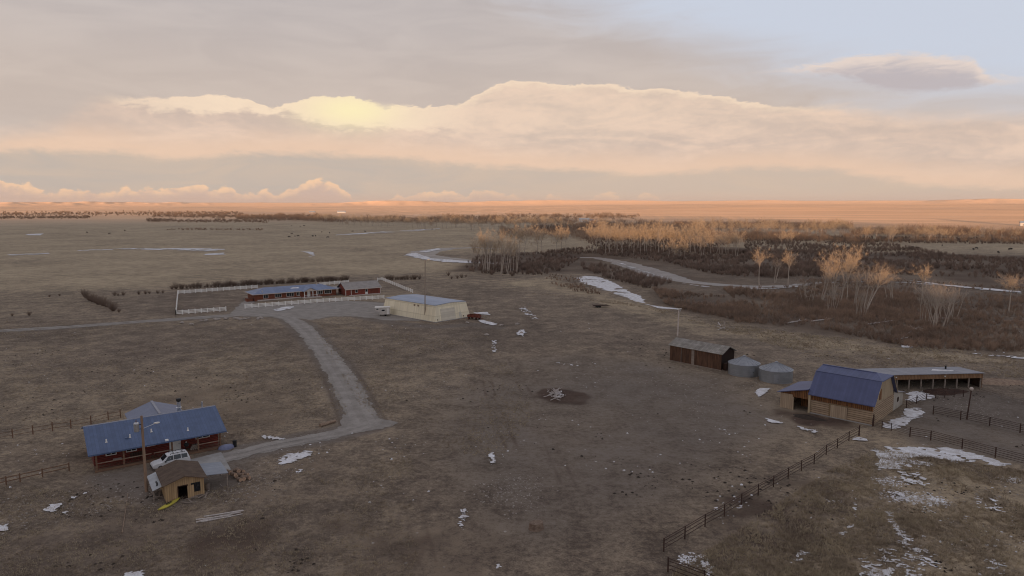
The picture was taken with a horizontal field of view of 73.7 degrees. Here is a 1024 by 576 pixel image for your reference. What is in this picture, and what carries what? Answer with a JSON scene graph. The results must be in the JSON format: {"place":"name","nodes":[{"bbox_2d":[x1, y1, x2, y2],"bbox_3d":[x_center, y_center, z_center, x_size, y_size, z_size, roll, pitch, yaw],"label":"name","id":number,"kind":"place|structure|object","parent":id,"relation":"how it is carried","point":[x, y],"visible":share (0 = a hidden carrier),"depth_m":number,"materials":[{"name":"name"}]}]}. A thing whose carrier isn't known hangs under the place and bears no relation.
{"place":"outdoors","nodes":[
{"label":"outdoors","id":0,"kind":"place"},
{"bbox_2d":[0,314,277,331],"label":"gravel road","id":1,"kind":"structure","parent":0,"point":[141,321],"depth_m":203.64,"materials":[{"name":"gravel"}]},
{"bbox_2d":[0,315,266,331],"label":"wheel track","id":2,"kind":"structure","parent":1,"relation":"on","point":[145,321],"depth_m":205.99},
{"bbox_2d":[0,199,1023,575],"bbox_3d":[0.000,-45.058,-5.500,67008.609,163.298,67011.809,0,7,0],"label":"ground","id":3,"kind":"structure","parent":0,"point":[594,525],"depth_m":124.95,"materials":[{"name":"plant"}]},
{"bbox_2d":[0,462,69,484],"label":"post fence","id":4,"kind":"object","parent":3,"relation":"on","point":[19,474],"visible":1,"depth_m":87.73,"materials":[{"name":"brown wood"}]},
{"bbox_2d":[0,409,120,437],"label":"post fence","id":5,"kind":"object","parent":3,"relation":"on","point":[90,421],"visible":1,"depth_m":107.20,"materials":[{"name":"brown wood"}]},
{"bbox_2d":[104,300,120,310],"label":"shrub","id":6,"kind":"object","parent":3,"relation":"on","point":[112,306],"visible":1,"depth_m":226.19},
{"bbox_2d":[133,416,159,491],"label":"utility pole","id":7,"kind":"object","parent":3,"relation":"on","point":[136,424],"visible":1,"depth_m":83.24,"materials":[{"name":"brown wood"}]},
{"bbox_2d":[81,398,226,472],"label":"log house","id":8,"kind":"structure","parent":3,"relation":"on","point":[177,427],"depth_m":96.03,"materials":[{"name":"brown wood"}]},
{"bbox_2d":[169,440,180,450],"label":"door","id":9,"kind":"structure","parent":8,"relation":"in","point":[177,444],"depth_m":96.90,"materials":[{"name":"white paint"}]},
{"bbox_2d":[158,497,179,509],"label":"kayak","id":10,"kind":"object","parent":3,"relation":"on","point":[170,503],"visible":1,"depth_m":79.78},
{"bbox_2d":[150,449,190,468],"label":"parked car","id":11,"kind":"object","parent":3,"relation":"on","point":[171,456],"visible":0.69,"depth_m":91.64,"materials":[{"name":"paint"}]},
{"bbox_2d":[147,460,227,502],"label":"storage shed","id":12,"kind":"structure","parent":3,"relation":"on","point":[174,479],"depth_m":82.84,"materials":[{"name":"brown shingle"},{"name":"grey and white tin"},{"name":"yellow-tan wood planks"}]},
{"bbox_2d":[187,484,194,497],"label":"door","id":13,"kind":"structure","parent":12,"relation":"in","point":[190,489],"depth_m":81.98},
{"bbox_2d":[191,481,200,491],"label":"window","id":14,"kind":"structure","parent":12,"relation":"in","point":[196,484],"depth_m":82.45,"materials":[{"name":"black glass"}]},
{"bbox_2d":[176,306,225,313],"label":"white rail fence","id":15,"kind":"object","parent":3,"relation":"on","point":[213,309],"visible":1,"depth_m":222.49,"materials":[{"name":"paint"}]},
{"bbox_2d":[190,452,230,475],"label":"concrete pad","id":16,"kind":"object","parent":3,"relation":"on","point":[216,457],"visible":0.43,"depth_m":94.29,"materials":[{"name":"concrete"}]},
{"bbox_2d":[178,285,257,293],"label":"white rail fence","id":17,"kind":"object","parent":3,"relation":"on","point":[216,289],"visible":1,"depth_m":278.36,"materials":[{"name":"paint"}]},
{"bbox_2d":[218,444,233,449],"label":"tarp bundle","id":18,"kind":"object","parent":3,"relation":"on","point":[226,446],"visible":1,"depth_m":98.31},
{"bbox_2d":[230,301,254,314],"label":"gravel gateway","id":19,"kind":"object","parent":3,"relation":"on","point":[240,309],"visible":0.89,"depth_m":229.78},
{"bbox_2d":[245,283,340,301],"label":"ranch house","id":20,"kind":"structure","parent":3,"relation":"on","point":[291,292],"depth_m":257.23,"materials":[{"name":"metal"}]},
{"bbox_2d":[222,428,364,461],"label":"gravel spur","id":21,"kind":"structure","parent":3,"relation":"on","point":[271,450],"depth_m":99.56,"materials":[{"name":"gravel"}]},
{"bbox_2d":[223,421,369,455],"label":"wheel track","id":22,"kind":"structure","parent":21,"relation":"on","point":[288,440],"depth_m":102.44,"materials":[{"name":"gravel"}]},
{"bbox_2d":[225,423,379,459],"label":"wheel track","id":23,"kind":"structure","parent":21,"relation":"on","point":[309,440],"depth_m":101.14,"materials":[{"name":"gravel"}]},
{"bbox_2d":[244,295,383,307],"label":"white rail fence","id":24,"kind":"object","parent":3,"relation":"on","point":[278,303],"visible":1,"depth_m":243.54,"materials":[{"name":"paint"}]},
{"bbox_2d":[270,315,379,426],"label":"gravel lane","id":25,"kind":"structure","parent":3,"relation":"on","point":[339,374],"depth_m":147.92,"materials":[{"name":"gravel"}]},
{"bbox_2d":[278,314,377,423],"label":"wheel track","id":26,"kind":"structure","parent":25,"relation":"on","point":[364,408],"depth_m":140.86,"materials":[{"name":"gravel"}]},
{"bbox_2d":[319,420,335,426],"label":"fallen log","id":27,"kind":"object","parent":3,"relation":"on","point":[326,423],"visible":1,"depth_m":109.11,"materials":[{"name":"brown wood"}]},
{"bbox_2d":[248,301,419,320],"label":"gravel yard","id":28,"kind":"structure","parent":3,"relation":"on","point":[313,311],"depth_m":227.64,"materials":[{"name":"gravel"}]},
{"bbox_2d":[375,306,389,315],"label":"camper","id":29,"kind":"object","parent":28,"relation":"on","point":[385,310],"visible":1,"depth_m":216.00,"materials":[{"name":"white paint"}]},
{"bbox_2d":[306,390,397,439],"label":"gravel turnout","id":30,"kind":"object","parent":3,"relation":"on","point":[345,421],"visible":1,"depth_m":110.50,"materials":[{"name":"gravel"}]},
{"bbox_2d":[337,280,381,295],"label":"garage","id":31,"kind":"structure","parent":3,"relation":"on","point":[360,288],"depth_m":269.07,"materials":[{"name":"red paint"}]},
{"bbox_2d":[377,278,412,292],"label":"white rail fence","id":32,"kind":"object","parent":3,"relation":"on","point":[392,283],"visible":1,"depth_m":298.15,"materials":[{"name":"paint"}]},
{"bbox_2d":[384,294,468,322],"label":"metal workshop","id":33,"kind":"structure","parent":3,"relation":"on","point":[439,309],"depth_m":211.99,"materials":[{"name":"beige metal"}]},
{"bbox_2d":[440,307,455,320],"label":"overhead door","id":34,"kind":"structure","parent":33,"relation":"in","point":[446,313],"depth_m":208.37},
{"bbox_2d":[424,259,429,314],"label":"lamp pole","id":35,"kind":"object","parent":3,"relation":"on","point":[425,289],"visible":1,"depth_m":207.34,"materials":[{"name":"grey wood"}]},
{"bbox_2d":[404,247,513,263],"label":"oxbow ice","id":36,"kind":"structure","parent":3,"relation":"on","point":[431,254],"depth_m":493.99,"materials":[{"name":"ice"}]},
{"bbox_2d":[467,314,482,319],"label":"farm wagon","id":37,"kind":"object","parent":3,"relation":"on","point":[476,316],"visible":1,"depth_m":209.28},
{"bbox_2d":[477,227,490,270],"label":"cottonwood tree","id":38,"kind":"object","parent":3,"relation":"on","point":[484,240],"visible":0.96,"depth_m":356.98,"materials":[{"name":"brown plant"}]},
{"bbox_2d":[482,228,494,272],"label":"cottonwood tree","id":39,"kind":"object","parent":3,"relation":"on","point":[490,245],"visible":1,"depth_m":354.24,"materials":[{"name":"brown plant"}]},
{"bbox_2d":[493,229,508,263],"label":"cottonwood tree","id":40,"kind":"object","parent":3,"relation":"on","point":[502,236],"visible":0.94,"depth_m":369.06,"materials":[{"name":"brown plant"}]},
{"bbox_2d":[498,239,508,275],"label":"cottonwood tree","id":41,"kind":"object","parent":3,"relation":"on","point":[504,251],"visible":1,"depth_m":339.22,"materials":[{"name":"brown plant"}]},
{"bbox_2d":[506,240,513,273],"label":"cottonwood tree","id":42,"kind":"object","parent":3,"relation":"on","point":[509,256],"visible":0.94,"depth_m":349.51,"materials":[{"name":"brown plant"}]},
{"bbox_2d":[0,210,1023,243],"bbox_3d":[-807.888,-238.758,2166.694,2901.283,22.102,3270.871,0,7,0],"label":"distant woods","id":43,"kind":"object","parent":3,"relation":"on","point":[280,216],"visible":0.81,"depth_m":1004.94,"materials":[{"name":"plant"}]},
{"bbox_2d":[0,229,1023,575],"bbox_3d":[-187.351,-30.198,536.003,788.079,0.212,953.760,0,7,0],"label":"snow","id":44,"kind":"structure","parent":3,"relation":"on","point":[898,423],"depth_m":97.45,"materials":[{"name":"snow"}]},
{"bbox_2d":[0,333,1023,537],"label":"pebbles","id":45,"kind":"object","parent":3,"relation":"on","point":[463,491],"visible":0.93,"depth_m":84.74,"materials":[{"name":"stone"}]},
{"bbox_2d":[1,328,1023,574],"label":"snow crumbs","id":46,"kind":"object","parent":3,"relation":"on","point":[657,456],"visible":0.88,"depth_m":93.04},
{"bbox_2d":[3,339,1023,572],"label":"dung","id":47,"kind":"object","parent":3,"relation":"on","point":[630,474],"visible":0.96,"depth_m":84.17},
{"bbox_2d":[511,239,521,273],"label":"cottonwood tree","id":48,"kind":"object","parent":3,"relation":"on","point":[517,255],"visible":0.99,"depth_m":348.30,"materials":[{"name":"brown plant"}]},
{"bbox_2d":[511,224,531,252],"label":"cottonwood tree","id":49,"kind":"object","parent":3,"relation":"on","point":[523,235],"visible":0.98,"depth_m":497.89,"materials":[{"name":"brown plant"}]},
{"bbox_2d":[528,520,543,531],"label":"tree stump","id":50,"kind":"object","parent":3,"relation":"on","point":[536,526],"visible":1,"depth_m":73.84,"materials":[{"name":"wood"}]},
{"bbox_2d":[531,225,547,253],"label":"cottonwood tree","id":51,"kind":"object","parent":3,"relation":"on","point":[537,236],"visible":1,"depth_m":483.86,"materials":[{"name":"brown plant"}]},
{"bbox_2d":[544,224,563,246],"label":"cottonwood tree","id":52,"kind":"object","parent":3,"relation":"on","point":[556,235],"visible":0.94,"depth_m":498.67,"materials":[{"name":"brown plant"}]},
{"bbox_2d":[578,217,606,250],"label":"cottonwood tree","id":53,"kind":"object","parent":3,"relation":"on","point":[599,229],"visible":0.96,"depth_m":505.12,"materials":[{"name":"orange plant"}]},
{"bbox_2d":[602,229,615,252],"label":"cottonwood tree","id":54,"kind":"object","parent":3,"relation":"on","point":[610,232],"visible":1,"depth_m":490.09,"materials":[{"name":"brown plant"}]},
{"bbox_2d":[602,224,616,252],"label":"cottonwood tree","id":55,"kind":"object","parent":3,"relation":"on","point":[606,233],"visible":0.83,"depth_m":496.49,"materials":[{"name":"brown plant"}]},
{"bbox_2d":[595,218,630,247],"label":"cottonwood tree","id":56,"kind":"object","parent":3,"relation":"on","point":[607,229],"visible":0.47,"depth_m":518.76,"materials":[{"name":"orange plant"}]},
{"bbox_2d":[614,221,631,243],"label":"cottonwood tree","id":57,"kind":"object","parent":3,"relation":"on","point":[620,232],"visible":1,"depth_m":484.38,"materials":[{"name":"orange plant"}]},
{"bbox_2d":[623,223,639,253],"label":"cottonwood tree","id":58,"kind":"object","parent":3,"relation":"on","point":[633,234],"visible":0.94,"depth_m":487.29,"materials":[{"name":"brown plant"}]},
{"bbox_2d":[637,221,662,250],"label":"cottonwood tree","id":59,"kind":"object","parent":3,"relation":"on","point":[648,234],"visible":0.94,"depth_m":486.70,"materials":[{"name":"orange plant"}]},
{"bbox_2d":[651,218,673,250],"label":"cottonwood tree","id":60,"kind":"object","parent":3,"relation":"on","point":[657,232],"visible":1,"depth_m":477.92,"materials":[{"name":"orange plant"}]},
{"bbox_2d":[660,224,672,250],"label":"cottonwood tree","id":61,"kind":"object","parent":3,"relation":"on","point":[666,234],"visible":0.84,"depth_m":494.61,"materials":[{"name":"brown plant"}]},
{"bbox_2d":[660,238,677,253],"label":"cottonwood tree","id":62,"kind":"object","parent":3,"relation":"on","point":[676,247],"visible":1,"depth_m":438.24,"materials":[{"name":"brown plant"}]},
{"bbox_2d":[667,557,713,575],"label":"pipe fence","id":63,"kind":"object","parent":3,"relation":"on","point":[668,565],"visible":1,"depth_m":64.43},
{"bbox_2d":[682,223,699,249],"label":"cottonwood tree","id":64,"kind":"object","parent":3,"relation":"on","point":[694,233],"visible":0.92,"depth_m":485.19,"materials":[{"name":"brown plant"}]},
{"bbox_2d":[668,337,736,370],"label":"plank shed","id":65,"kind":"structure","parent":3,"relation":"on","point":[703,354],"depth_m":148.99,"materials":[{"name":"brown wood"}]},
{"bbox_2d":[685,229,720,253],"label":"cottonwood tree","id":66,"kind":"object","parent":3,"relation":"on","point":[700,246],"visible":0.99,"depth_m":463.31,"materials":[{"name":"orange plant"}]},
{"bbox_2d":[697,230,717,254],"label":"cottonwood tree","id":67,"kind":"object","parent":3,"relation":"on","point":[709,236],"visible":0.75,"depth_m":479.26,"materials":[{"name":"brown plant"}]},
{"bbox_2d":[711,227,730,253],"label":"cottonwood tree","id":68,"kind":"object","parent":3,"relation":"on","point":[722,237],"visible":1,"depth_m":466.75,"materials":[{"name":"brown plant"}]},
{"bbox_2d":[717,230,734,254],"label":"cottonwood tree","id":69,"kind":"object","parent":3,"relation":"on","point":[730,241],"visible":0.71,"depth_m":474.00,"materials":[{"name":"brown plant"}]},
{"bbox_2d":[728,230,749,255],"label":"cottonwood tree","id":70,"kind":"object","parent":3,"relation":"on","point":[737,238],"visible":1,"depth_m":468.47,"materials":[{"name":"brown plant"}]},
{"bbox_2d":[465,222,1023,287],"bbox_3d":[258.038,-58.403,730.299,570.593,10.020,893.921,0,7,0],"label":"willow thicket","id":71,"kind":"object","parent":3,"relation":"on","point":[802,266],"visible":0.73,"depth_m":427.81,"materials":[{"name":"plant"}]},
{"bbox_2d":[728,355,760,377],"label":"grain bin","id":72,"kind":"object","parent":3,"relation":"on","point":[744,366],"visible":0.94,"depth_m":140.05,"materials":[{"name":"metal"}]},
{"bbox_2d":[663,427,858,551],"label":"pipe fence","id":73,"kind":"object","parent":3,"relation":"on","point":[684,536],"visible":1,"depth_m":81.51,"materials":[{"name":"metal"}]},
{"bbox_2d":[751,248,774,286],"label":"cottonwood tree","id":74,"kind":"object","parent":3,"relation":"on","point":[761,259],"visible":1,"depth_m":292.61,"materials":[{"name":"orange plant"}]},
{"bbox_2d":[761,218,777,231],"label":"cottonwood tree","id":75,"kind":"object","parent":3,"relation":"on","point":[769,224],"visible":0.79,"depth_m":738.72,"materials":[{"name":"orange plant"}]},
{"bbox_2d":[759,361,792,383],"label":"grain bin","id":76,"kind":"object","parent":3,"relation":"on","point":[776,372],"visible":1,"depth_m":134.91,"materials":[{"name":"metal"}]},
{"bbox_2d":[546,273,1023,351],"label":"riverbank scrub","id":77,"kind":"object","parent":3,"relation":"on","point":[741,311],"visible":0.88,"depth_m":218.29,"materials":[{"name":"plant"}]},
{"bbox_2d":[781,250,796,284],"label":"cottonwood tree","id":78,"kind":"object","parent":3,"relation":"on","point":[788,263],"visible":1,"depth_m":290.13,"materials":[{"name":"brown plant"}]},
{"bbox_2d":[794,273,816,300],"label":"sapling","id":79,"kind":"object","parent":3,"relation":"on","point":[805,287],"visible":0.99,"depth_m":249.29,"materials":[{"name":"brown plant"}]},
{"bbox_2d":[793,414,825,420],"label":"dirt heap","id":80,"kind":"object","parent":3,"relation":"on","point":[806,416],"visible":1,"depth_m":112.38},
{"bbox_2d":[820,265,835,300],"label":"bare tree","id":81,"kind":"object","parent":3,"relation":"on","point":[829,277],"visible":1,"depth_m":244.56,"materials":[{"name":"brown plant"}]},
{"bbox_2d":[820,280,844,308],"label":"sapling","id":82,"kind":"object","parent":3,"relation":"on","point":[834,291],"visible":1,"depth_m":225.57,"materials":[{"name":"brown plant"}]},
{"bbox_2d":[824,218,841,237],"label":"cottonwood tree","id":83,"kind":"object","parent":3,"relation":"on","point":[835,222],"visible":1,"depth_m":717.68,"materials":[{"name":"orange plant"}]},
{"bbox_2d":[814,241,863,302],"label":"cottonwood tree","id":84,"kind":"object","parent":3,"relation":"on","point":[836,267],"visible":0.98,"depth_m":243.87,"materials":[{"name":"orange plant"}]},
{"bbox_2d":[777,364,903,425],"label":"barn","id":85,"kind":"structure","parent":3,"relation":"on","point":[864,397],"depth_m":113.31,"materials":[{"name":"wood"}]},
{"bbox_2d":[830,405,846,419],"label":"sliding door","id":86,"kind":"structure","parent":85,"relation":"in","point":[840,412],"depth_m":112.37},
{"bbox_2d":[677,476,1021,569],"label":"frost","id":87,"kind":"object","parent":3,"relation":"on","point":[690,559],"visible":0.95,"depth_m":81.67},
{"bbox_2d":[840,243,866,299],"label":"cottonwood tree","id":88,"kind":"object","parent":3,"relation":"on","point":[851,262],"visible":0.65,"depth_m":248.23,"materials":[{"name":"orange plant"}]},
{"bbox_2d":[850,265,866,304],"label":"bare tree","id":89,"kind":"object","parent":3,"relation":"on","point":[857,281],"visible":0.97,"depth_m":234.66,"materials":[{"name":"brown plant"}]},
{"bbox_2d":[852,284,873,314],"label":"sapling","id":90,"kind":"object","parent":3,"relation":"on","point":[860,294],"visible":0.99,"depth_m":212.19,"materials":[{"name":"plant"}]},
{"bbox_2d":[864,265,881,308],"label":"bare tree","id":91,"kind":"object","parent":3,"relation":"on","point":[874,282],"visible":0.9,"depth_m":223.37,"materials":[{"name":"brown plant"}]},
{"bbox_2d":[868,262,903,306],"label":"cottonwood tree","id":92,"kind":"object","parent":3,"relation":"on","point":[882,277],"visible":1,"depth_m":220.08,"materials":[{"name":"brown plant"}]},
{"bbox_2d":[879,272,897,298],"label":"sapling","id":93,"kind":"object","parent":3,"relation":"on","point":[891,283],"visible":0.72,"depth_m":251.24,"materials":[{"name":"grey plant"}]},
{"bbox_2d":[872,418,909,434],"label":"wire gate","id":94,"kind":"structure","parent":3,"relation":"on","point":[889,425],"depth_m":106.55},
{"bbox_2d":[883,224,899,242],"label":"cottonwood tree","id":95,"kind":"object","parent":3,"relation":"on","point":[889,229],"visible":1,"depth_m":629.08,"materials":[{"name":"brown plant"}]},
{"bbox_2d":[906,391,927,407],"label":"pipe fence","id":96,"kind":"object","parent":3,"relation":"on","point":[916,399],"visible":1,"depth_m":121.07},
{"bbox_2d":[860,366,982,388],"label":"cattle shed","id":97,"kind":"structure","parent":3,"relation":"on","point":[968,376],"depth_m":131.63,"materials":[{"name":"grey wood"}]},
{"bbox_2d":[909,264,933,302],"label":"cottonwood tree","id":98,"kind":"object","parent":3,"relation":"on","point":[925,274],"visible":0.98,"depth_m":239.99,"materials":[{"name":"brown plant"}]},
{"bbox_2d":[915,283,941,321],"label":"sapling","id":99,"kind":"object","parent":3,"relation":"on","point":[929,298],"visible":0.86,"depth_m":200.44,"materials":[{"name":"grey plant"}]},
{"bbox_2d":[912,278,954,323],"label":"sapling","id":100,"kind":"object","parent":3,"relation":"on","point":[934,299],"visible":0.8,"depth_m":202.49,"materials":[{"name":"grey plant"}]},
{"bbox_2d":[921,279,962,327],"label":"sapling","id":101,"kind":"object","parent":3,"relation":"on","point":[938,303],"visible":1,"depth_m":191.46,"materials":[{"name":"grey plant"}]},
{"bbox_2d":[920,388,968,394],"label":"manure heap","id":102,"kind":"object","parent":3,"relation":"on","point":[947,390],"visible":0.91,"depth_m":127.81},
{"bbox_2d":[927,390,963,397],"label":"pipe fence","id":103,"kind":"object","parent":3,"relation":"on","point":[944,395],"visible":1,"depth_m":124.76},
{"bbox_2d":[936,284,971,318],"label":"sapling","id":104,"kind":"object","parent":3,"relation":"on","point":[955,299],"visible":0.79,"depth_m":208.98,"materials":[{"name":"grey plant"}]},
{"bbox_2d":[909,427,1023,462],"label":"pipe fence","id":105,"kind":"object","parent":3,"relation":"on","point":[996,449],"visible":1,"depth_m":98.31,"materials":[{"name":"metal"}]},
{"bbox_2d":[933,405,1023,432],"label":"pipe fence","id":106,"kind":"object","parent":3,"relation":"on","point":[960,412],"visible":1,"depth_m":109.76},
{"bbox_2d":[982,378,1023,385],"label":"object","id":107,"kind":"object","parent":3,"relation":"on","point":[997,381],"visible":0.85,"depth_m":134.27,"materials":[{"name":"brown soil"}]},
{"bbox_2d":[995,273,1023,315],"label":"cottonwood tree","id":108,"kind":"object","parent":3,"relation":"on","point":[1012,284],"visible":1,"depth_m":216.27,"materials":[{"name":"brown plant"}]},
{"bbox_2d":[0,0,1023,202],"label":"sky","id":109,"kind":"structure","parent":0,"point":[148,101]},
{"bbox_2d":[577,257,1020,292],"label":"river ice","id":110,"kind":"structure","parent":0,"point":[655,272],"depth_m":340.27,"materials":[{"name":"ice"}]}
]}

